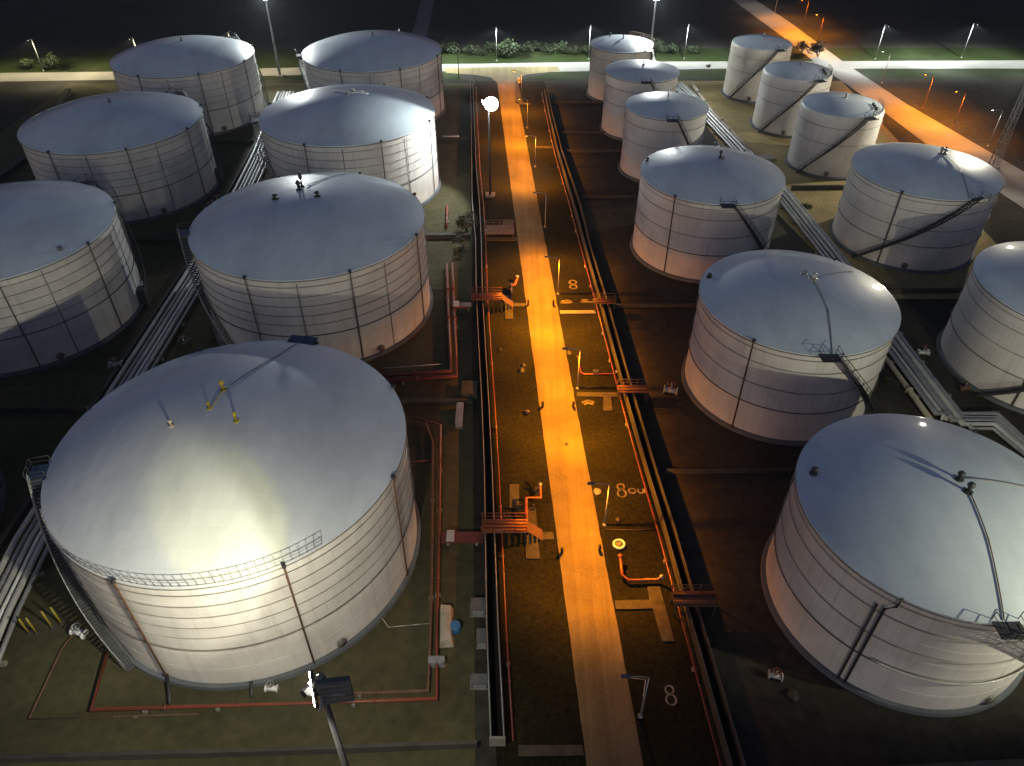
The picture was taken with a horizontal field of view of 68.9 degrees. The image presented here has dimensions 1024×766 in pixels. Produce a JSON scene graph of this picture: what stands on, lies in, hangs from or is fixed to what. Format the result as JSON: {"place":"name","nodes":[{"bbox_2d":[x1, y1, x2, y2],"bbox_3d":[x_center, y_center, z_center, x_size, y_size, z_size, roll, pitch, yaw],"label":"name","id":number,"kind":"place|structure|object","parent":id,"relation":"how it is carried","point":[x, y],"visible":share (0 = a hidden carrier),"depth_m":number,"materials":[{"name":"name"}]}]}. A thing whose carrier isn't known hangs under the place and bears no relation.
{"place":"outdoors","nodes":[
{"label":"outdoors","id":0,"kind":"place"},
{"bbox_2d":[0,83,474,765],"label":"compound floor","id":1,"kind":"structure","parent":0,"point":[380,655],"depth_m":80.35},
{"bbox_2d":[0,470,5,532],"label":"storage tank","id":2,"kind":"object","parent":1,"relation":"on","point":[2,493],"visible":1,"depth_m":92.52,"materials":[{"name":"metal"}]},
{"bbox_2d":[0,88,71,181],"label":"bund wall","id":3,"kind":"structure","parent":1,"relation":"on","point":[13,167],"depth_m":170.46,"materials":[{"name":"concrete"}]},
{"bbox_2d":[0,406,85,412],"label":"bund wall","id":4,"kind":"structure","parent":1,"relation":"on","point":[42,409],"depth_m":104.96,"materials":[{"name":"concrete"}]},
{"bbox_2d":[28,607,93,718],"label":"drain line","id":5,"kind":"object","parent":1,"relation":"on","point":[62,647],"visible":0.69,"depth_m":74.73,"materials":[{"name":"metal"}]},
{"bbox_2d":[0,173,150,377],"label":"storage tank","id":6,"kind":"object","parent":1,"relation":"on","point":[73,284],"visible":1,"depth_m":112.48,"materials":[{"name":"metal"}]},
{"bbox_2d":[69,623,88,639],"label":"valve","id":7,"kind":"object","parent":1,"relation":"on","point":[76,630],"visible":1,"depth_m":77.58,"materials":[{"name":"white paint"}]},
{"bbox_2d":[28,713,198,719],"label":"drain line","id":8,"kind":"object","parent":1,"relation":"on","point":[133,716],"visible":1,"depth_m":71.18,"materials":[{"name":"metal"}]},
{"bbox_2d":[108,356,122,368],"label":"valve","id":9,"kind":"object","parent":1,"relation":"on","point":[112,364],"visible":0.98,"depth_m":112.48,"materials":[{"name":"metal"}]},
{"bbox_2d":[17,86,223,224],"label":"storage tank","id":10,"kind":"object","parent":1,"relation":"on","point":[143,156],"visible":0.92,"depth_m":146.74,"materials":[{"name":"metal"}]},
{"bbox_2d":[0,90,284,552],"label":"bund wall","id":11,"kind":"structure","parent":1,"relation":"on","point":[16,522],"depth_m":113.28,"materials":[{"name":"concrete"}]},
{"bbox_2d":[0,91,293,666],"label":"pipe bundle","id":12,"kind":"object","parent":1,"relation":"on","point":[9,576],"visible":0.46,"depth_m":110.10,"materials":[{"name":"metal"}]},
{"bbox_2d":[127,238,187,242],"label":"bund wall","id":13,"kind":"structure","parent":1,"relation":"on","point":[160,240],"depth_m":142.70,"materials":[{"name":"concrete"}]},
{"bbox_2d":[109,32,268,135],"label":"storage tank","id":14,"kind":"object","parent":1,"relation":"on","point":[218,78],"visible":0.89,"depth_m":181.51,"materials":[{"name":"metal"}]},
{"bbox_2d":[22,335,420,690],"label":"storage tank","id":15,"kind":"object","parent":1,"relation":"on","point":[237,516],"visible":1,"depth_m":71.64,"materials":[{"name":"metal"}]},
{"bbox_2d":[210,140,260,143],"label":"bund wall","id":16,"kind":"structure","parent":1,"relation":"on","point":[234,141],"depth_m":180.60,"materials":[{"name":"concrete"}]},
{"bbox_2d":[0,740,477,763],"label":"bund wall","id":17,"kind":"structure","parent":1,"relation":"on","point":[231,752],"depth_m":68.11,"materials":[{"name":"concrete"}]},
{"bbox_2d":[90,416,442,713],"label":"red pipe","id":18,"kind":"object","parent":1,"relation":"on","point":[145,709],"visible":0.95,"depth_m":71.95,"materials":[{"name":"metal"}]},
{"bbox_2d":[264,681,278,692],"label":"valve","id":19,"kind":"object","parent":1,"relation":"on","point":[269,687],"visible":1,"depth_m":73.00,"materials":[{"name":"white paint"}]},
{"bbox_2d":[176,172,432,361],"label":"storage tank","id":20,"kind":"object","parent":1,"relation":"on","point":[337,260],"visible":0.97,"depth_m":109.78,"materials":[{"name":"metal"}]},
{"bbox_2d":[299,670,354,765],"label":"light mast","id":21,"kind":"object","parent":1,"relation":"on","point":[334,690],"visible":1,"depth_m":43.75,"materials":[{"name":"metal"}]},
{"bbox_2d":[249,84,440,205],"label":"storage tank","id":22,"kind":"object","parent":1,"relation":"on","point":[385,132],"visible":0.88,"depth_m":145.52,"materials":[{"name":"metal"}]},
{"bbox_2d":[295,30,445,119],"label":"storage tank","id":23,"kind":"object","parent":1,"relation":"on","point":[407,61],"visible":0.75,"depth_m":182.91,"materials":[{"name":"metal"}]},
{"bbox_2d":[354,422,434,698],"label":"red pipe","id":24,"kind":"object","parent":1,"relation":"on","point":[380,692],"visible":0.96,"depth_m":80.77,"materials":[{"name":"metal"}]},
{"bbox_2d":[381,263,451,377],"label":"red pipe","id":25,"kind":"object","parent":1,"relation":"on","point":[448,318],"visible":0.93,"depth_m":114.72,"materials":[{"name":"metal"}]},
{"bbox_2d":[385,263,457,384],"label":"red pipe","id":26,"kind":"object","parent":1,"relation":"on","point":[454,328],"visible":0.94,"depth_m":113.14,"materials":[{"name":"metal"}]},
{"bbox_2d":[399,397,472,405],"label":"bund wall","id":27,"kind":"structure","parent":1,"relation":"on","point":[439,401],"depth_m":106.40,"materials":[{"name":"concrete"}]},
{"bbox_2d":[428,656,445,667],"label":"cabinet","id":28,"kind":"object","parent":1,"relation":"on","point":[439,660],"visible":0.96,"depth_m":75.08,"materials":[{"name":"metal"}]},
{"bbox_2d":[425,232,470,238],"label":"bund wall","id":29,"kind":"structure","parent":1,"relation":"on","point":[441,235],"depth_m":143.90,"materials":[{"name":"concrete"}]},
{"bbox_2d":[439,604,460,647],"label":"covered load","id":30,"kind":"object","parent":1,"relation":"on","point":[449,626],"visible":1,"depth_m":77.85,"materials":[{"name":"beige plastic"}]},
{"bbox_2d":[437,137,468,140],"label":"bund wall","id":31,"kind":"structure","parent":1,"relation":"on","point":[452,138],"depth_m":181.93,"materials":[{"name":"concrete"}]},
{"bbox_2d":[455,402,463,428],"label":"cabinet","id":32,"kind":"object","parent":1,"relation":"on","point":[459,417],"visible":1,"depth_m":103.29,"materials":[{"name":"metal"}]},
{"bbox_2d":[452,301,470,310],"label":"pipe duct","id":33,"kind":"object","parent":1,"relation":"on","point":[458,304],"visible":0.95,"depth_m":124.34,"materials":[{"name":"metal"}]},
{"bbox_2d":[441,530,482,545],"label":"pipe duct","id":34,"kind":"object","parent":1,"relation":"on","point":[452,536],"visible":0.96,"depth_m":86.75,"materials":[{"name":"metal"}]},
{"bbox_2d":[454,215,478,230],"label":"shrub","id":35,"kind":"object","parent":1,"relation":"on","point":[461,220],"visible":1,"depth_m":144.80,"materials":[{"name":"green plant"}]},
{"bbox_2d":[461,381,477,398],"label":"concrete pad","id":36,"kind":"object","parent":1,"relation":"on","point":[469,388],"visible":1,"depth_m":107.59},
{"bbox_2d":[412,0,434,36],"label":"distant track","id":37,"kind":"structure","parent":0,"point":[422,22],"depth_m":272.22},
{"bbox_2d":[0,0,1023,765],"bbox_3d":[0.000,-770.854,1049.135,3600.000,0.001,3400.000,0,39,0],"label":"ground","id":38,"kind":"structure","parent":0,"point":[80,26],"depth_m":260.71,"materials":[{"name":"concrete"}]},
{"bbox_2d":[259,71,463,79],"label":"grass verge","id":39,"kind":"object","parent":38,"relation":"on","point":[449,76],"depth_m":219.94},
{"bbox_2d":[265,0,283,76],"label":"light mast","id":40,"kind":"object","parent":39,"relation":"on","point":[279,74],"visible":1,"depth_m":215.45,"materials":[{"name":"metal"}]},
{"bbox_2d":[470,597,484,616],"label":"cabinet","id":41,"kind":"object","parent":38,"relation":"on","point":[477,606],"visible":0.86,"depth_m":79.58,"materials":[{"name":"grey metal"}]},
{"bbox_2d":[470,673,487,689],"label":"cabinet","id":42,"kind":"object","parent":38,"relation":"on","point":[478,681],"visible":0.89,"depth_m":73.25,"materials":[{"name":"grey metal"}]},
{"bbox_2d":[476,628,485,648],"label":"cabinet","id":43,"kind":"object","parent":38,"relation":"on","point":[481,639],"visible":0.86,"depth_m":76.72,"materials":[{"name":"grey metal"}]},
{"bbox_2d":[470,83,505,745],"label":"pipe trench","id":44,"kind":"object","parent":38,"relation":"on","point":[496,711],"visible":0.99,"depth_m":90.94,"materials":[{"name":"concrete"}]},
{"bbox_2d":[0,47,1023,72],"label":"grass verge","id":45,"kind":"object","parent":38,"relation":"on","point":[87,62],"depth_m":235.25,"materials":[{"name":"plant"}]},
{"bbox_2d":[36,52,63,68],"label":"shrub","id":46,"kind":"object","parent":45,"relation":"on","point":[54,60],"visible":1,"depth_m":224.19,"materials":[{"name":"green plant"}]},
{"bbox_2d":[497,38,522,56],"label":"shrub","id":47,"kind":"object","parent":45,"relation":"on","point":[503,47],"visible":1,"depth_m":232.83,"materials":[{"name":"green plant"}]},
{"bbox_2d":[806,41,825,56],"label":"shrub","id":48,"kind":"object","parent":45,"relation":"on","point":[816,47],"visible":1,"depth_m":233.34,"materials":[{"name":"green plant"}]},
{"bbox_2d":[476,81,719,765],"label":"grass verge","id":49,"kind":"object","parent":38,"relation":"on","point":[545,704],"depth_m":91.43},
{"bbox_2d":[481,97,497,197],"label":"light mast","id":50,"kind":"object","parent":49,"relation":"on","point":[490,103],"visible":1,"depth_m":148.97,"materials":[{"name":"metal"}]},
{"bbox_2d":[471,287,512,309],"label":"crossover bridge","id":51,"kind":"structure","parent":49,"relation":"on","point":[488,296],"depth_m":124.67,"materials":[{"name":"metal"}]},
{"bbox_2d":[476,89,513,740],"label":"pipe","id":52,"kind":"object","parent":49,"relation":"on","point":[503,570],"visible":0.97,"depth_m":93.31,"materials":[{"name":"metal"}]},
{"bbox_2d":[486,220,513,238],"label":"crossover bridge","id":53,"kind":"structure","parent":49,"relation":"on","point":[499,229],"depth_m":144.86,"materials":[{"name":"metal"}]},
{"bbox_2d":[486,237,516,240],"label":"concrete pad","id":54,"kind":"object","parent":49,"relation":"on","point":[502,239],"visible":1,"depth_m":143.75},
{"bbox_2d":[481,513,542,542],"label":"crossover bridge","id":55,"kind":"structure","parent":49,"relation":"on","point":[504,525],"depth_m":86.89,"materials":[{"name":"metal"}]},
{"bbox_2d":[510,484,518,507],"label":"concrete pad","id":56,"kind":"object","parent":49,"relation":"on","point":[514,494],"visible":1,"depth_m":93.13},
{"bbox_2d":[505,295,525,318],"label":"concrete pad","id":57,"kind":"object","parent":49,"relation":"on","point":[508,311],"visible":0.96,"depth_m":125.59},
{"bbox_2d":[515,83,530,104],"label":"concrete pad","id":58,"kind":"object","parent":49,"relation":"on","point":[517,96],"visible":1,"depth_m":206.26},
{"bbox_2d":[516,482,541,535],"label":"standpipe","id":59,"kind":"object","parent":49,"relation":"on","point":[538,490],"visible":0.86,"depth_m":91.11,"materials":[{"name":"metal"}]},
{"bbox_2d":[526,508,553,558],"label":"concrete pad","id":60,"kind":"object","parent":49,"relation":"on","point":[532,546],"visible":0.8,"depth_m":87.72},
{"bbox_2d":[518,745,583,756],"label":"concrete pad","id":61,"kind":"object","parent":49,"relation":"on","point":[550,750],"visible":1,"depth_m":68.84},
{"bbox_2d":[560,310,595,313],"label":"concrete pad","id":62,"kind":"object","parent":49,"relation":"on","point":[577,311],"visible":1,"depth_m":124.36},
{"bbox_2d":[577,355,617,374],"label":"standpipe","id":63,"kind":"object","parent":49,"relation":"on","point":[595,371],"visible":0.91,"depth_m":111.36,"materials":[{"name":"metal"}]},
{"bbox_2d":[577,392,618,410],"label":"concrete pad","id":64,"kind":"object","parent":49,"relation":"on","point":[607,402],"visible":0.88,"depth_m":107.82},
{"bbox_2d":[587,482,609,526],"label":"street lamp","id":65,"kind":"object","parent":49,"relation":"on","point":[604,524],"visible":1,"depth_m":86.42,"materials":[{"name":"metal"}]},
{"bbox_2d":[594,293,615,312],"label":"crossover bridge","id":66,"kind":"structure","parent":49,"relation":"on","point":[605,301],"depth_m":123.63,"materials":[{"name":"metal"}]},
{"bbox_2d":[612,539,625,549],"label":"hose reel","id":67,"kind":"object","parent":49,"relation":"on","point":[621,545],"visible":1,"depth_m":87.03,"materials":[{"name":"white paint"}]},
{"bbox_2d":[542,93,721,765],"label":"pipe","id":68,"kind":"object","parent":49,"relation":"on","point":[693,668],"visible":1,"depth_m":91.95,"materials":[{"name":"metal"}]},
{"bbox_2d":[617,379,649,401],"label":"crossover bridge","id":69,"kind":"structure","parent":49,"relation":"on","point":[627,388],"depth_m":106.16,"materials":[{"name":"metal"}]},
{"bbox_2d":[621,674,649,718],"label":"street lamp","id":70,"kind":"object","parent":49,"relation":"on","point":[629,676],"visible":1,"depth_m":67.85,"materials":[{"name":"metal"}]},
{"bbox_2d":[618,554,663,581],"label":"pipe","id":71,"kind":"object","parent":49,"relation":"on","point":[636,580],"visible":1,"depth_m":82.94,"materials":[{"name":"metal"}]},
{"bbox_2d":[615,586,674,641],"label":"concrete pad","id":72,"kind":"object","parent":49,"relation":"on","point":[655,602],"visible":1,"depth_m":80.59,"materials":[{"name":"concrete"}]},
{"bbox_2d":[544,89,746,765],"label":"pipe trench","id":73,"kind":"object","parent":49,"relation":"on","point":[732,752],"visible":1,"depth_m":89.91,"materials":[{"name":"concrete"}]},
{"bbox_2d":[670,584,719,615],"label":"crossover bridge","id":74,"kind":"structure","parent":49,"relation":"on","point":[685,598],"depth_m":79.34,"materials":[{"name":"metal"}]},
{"bbox_2d":[522,69,1023,79],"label":"grass verge","id":75,"kind":"object","parent":38,"relation":"on","point":[891,74],"depth_m":222.11,"materials":[{"name":"plant"}]},
{"bbox_2d":[0,60,1023,81],"bbox_3d":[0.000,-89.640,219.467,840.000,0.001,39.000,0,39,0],"label":"perimeter road","id":76,"kind":"structure","parent":0,"point":[584,66],"depth_m":228.09,"materials":[{"name":"concrete"}]},
{"bbox_2d":[443,66,643,765],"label":"service road","id":77,"kind":"structure","parent":0,"point":[582,561],"depth_m":100.38,"materials":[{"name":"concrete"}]},
{"bbox_2d":[592,577,642,765],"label":"road patch","id":78,"kind":"object","parent":77,"relation":"on","point":[626,748],"visible":1,"depth_m":74.08,"materials":[{"name":"concrete"}]},
{"bbox_2d":[544,81,720,187],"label":"compound floor","id":79,"kind":"structure","parent":0,"point":[593,169],"depth_m":182.55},
{"bbox_2d":[551,101,603,103],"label":"bund wall","id":80,"kind":"structure","parent":79,"relation":"on","point":[568,102],"depth_m":202.58,"materials":[{"name":"concrete"}]},
{"bbox_2d":[562,131,605,133],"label":"bund wall","id":81,"kind":"structure","parent":79,"relation":"on","point":[582,132],"depth_m":185.51,"materials":[{"name":"concrete"}]},
{"bbox_2d":[566,149,621,151],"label":"bund wall","id":82,"kind":"structure","parent":79,"relation":"on","point":[593,150],"depth_m":176.68,"materials":[{"name":"concrete"}]},
{"bbox_2d":[586,31,655,100],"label":"storage tank","id":83,"kind":"object","parent":79,"relation":"on","point":[606,50],"visible":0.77,"depth_m":198.03,"materials":[{"name":"metal"}]},
{"bbox_2d":[599,59,679,140],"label":"storage tank","id":84,"kind":"object","parent":79,"relation":"on","point":[625,80],"visible":0.66,"depth_m":177.46,"materials":[{"name":"metal"}]},
{"bbox_2d":[618,86,708,182],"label":"storage tank","id":85,"kind":"object","parent":79,"relation":"on","point":[656,121],"visible":0.78,"depth_m":157.87,"materials":[{"name":"metal"}]},
{"bbox_2d":[576,188,1023,765],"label":"compound floor","id":86,"kind":"structure","parent":0,"point":[724,524],"depth_m":90.58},
{"bbox_2d":[581,195,637,197],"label":"bund wall","id":87,"kind":"structure","parent":86,"relation":"on","point":[609,196],"depth_m":157.71,"materials":[{"name":"concrete"}]},
{"bbox_2d":[615,303,697,307],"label":"bund wall","id":88,"kind":"structure","parent":86,"relation":"on","point":[650,305],"depth_m":125.62,"materials":[{"name":"concrete"}]},
{"bbox_2d":[663,381,677,395],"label":"valve","id":89,"kind":"object","parent":86,"relation":"on","point":[670,389],"visible":1,"depth_m":107.74,"materials":[{"name":"metal"}]},
{"bbox_2d":[630,145,785,283],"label":"storage tank","id":90,"kind":"object","parent":86,"relation":"on","point":[701,210],"visible":0.9,"depth_m":128.12,"materials":[{"name":"metal"}]},
{"bbox_2d":[664,468,794,473],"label":"bund wall","id":91,"kind":"structure","parent":86,"relation":"on","point":[722,470],"depth_m":95.93,"materials":[{"name":"concrete"}]},
{"bbox_2d":[767,667,783,681],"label":"valve","id":92,"kind":"object","parent":86,"relation":"on","point":[774,675],"visible":1,"depth_m":73.97,"materials":[{"name":"metal"}]},
{"bbox_2d":[681,250,900,445],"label":"storage tank","id":93,"kind":"object","parent":86,"relation":"on","point":[788,348],"visible":0.99,"depth_m":97.31,"materials":[{"name":"metal"}]},
{"bbox_2d":[786,688,798,701],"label":"rock","id":94,"kind":"object","parent":86,"relation":"on","point":[792,694],"visible":1,"depth_m":72.62,"materials":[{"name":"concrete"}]},
{"bbox_2d":[676,82,1023,455],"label":"pipe bundle","id":95,"kind":"object","parent":86,"relation":"on","point":[935,396],"visible":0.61,"depth_m":112.23,"materials":[{"name":"metal"}]},
{"bbox_2d":[882,376,900,385],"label":"shrub","id":96,"kind":"object","parent":86,"relation":"on","point":[888,381],"visible":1,"depth_m":109.55,"materials":[{"name":"green plant"}]},
{"bbox_2d":[760,414,1023,716],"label":"storage tank","id":97,"kind":"object","parent":86,"relation":"on","point":[892,568],"visible":1,"depth_m":69.74,"materials":[{"name":"metal"}]},
{"bbox_2d":[884,355,932,418],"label":"tan pipe","id":98,"kind":"object","parent":86,"relation":"on","point":[910,391],"visible":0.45,"depth_m":107.96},
{"bbox_2d":[891,758,1023,765],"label":"bund wall","id":99,"kind":"structure","parent":86,"relation":"on","point":[1012,762],"depth_m":67.71,"materials":[{"name":"concrete"}]},
{"bbox_2d":[936,241,1023,413],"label":"storage tank","id":100,"kind":"object","parent":86,"relation":"on","point":[980,343],"visible":1,"depth_m":106.07,"materials":[{"name":"metal"}]},
{"bbox_2d":[678,81,996,298],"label":"sandy floor","id":101,"kind":"structure","parent":0,"point":[736,116],"depth_m":160.06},
{"bbox_2d":[691,83,757,155],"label":"tan pipe","id":102,"kind":"object","parent":101,"relation":"on","point":[698,92],"visible":0.68,"depth_m":190.16,"materials":[{"name":"metal"}]},
{"bbox_2d":[721,33,791,103],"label":"storage tank","id":103,"kind":"object","parent":101,"relation":"on","point":[751,56],"visible":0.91,"depth_m":198.93,"materials":[{"name":"metal"}]},
{"bbox_2d":[750,60,832,138],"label":"storage tank","id":104,"kind":"object","parent":101,"relation":"on","point":[786,87],"visible":0.92,"depth_m":180.17,"materials":[{"name":"metal"}]},
{"bbox_2d":[791,185,844,189],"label":"bund wall","id":105,"kind":"structure","parent":101,"relation":"on","point":[816,187],"depth_m":160.72,"materials":[{"name":"concrete"}]},
{"bbox_2d":[785,91,884,180],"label":"storage tank","id":106,"kind":"object","parent":101,"relation":"on","point":[834,132],"visible":0.99,"depth_m":161.50,"materials":[{"name":"metal"}]},
{"bbox_2d":[829,142,1003,273],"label":"storage tank","id":107,"kind":"object","parent":101,"relation":"on","point":[913,208],"visible":1,"depth_m":131.87,"materials":[{"name":"metal"}]},
{"bbox_2d":[886,288,962,293],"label":"bund wall","id":108,"kind":"structure","parent":101,"relation":"on","point":[919,290],"depth_m":128.80,"materials":[{"name":"concrete"}]},
{"bbox_2d":[734,0,1023,207],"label":"diagonal road","id":109,"kind":"structure","parent":0,"point":[924,128],"depth_m":198.58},
{"bbox_2d":[987,86,1023,167],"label":"light mast","id":110,"kind":"object","parent":109,"relation":"on","point":[994,165],"visible":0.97,"depth_m":165.40,"materials":[{"name":"metal"}]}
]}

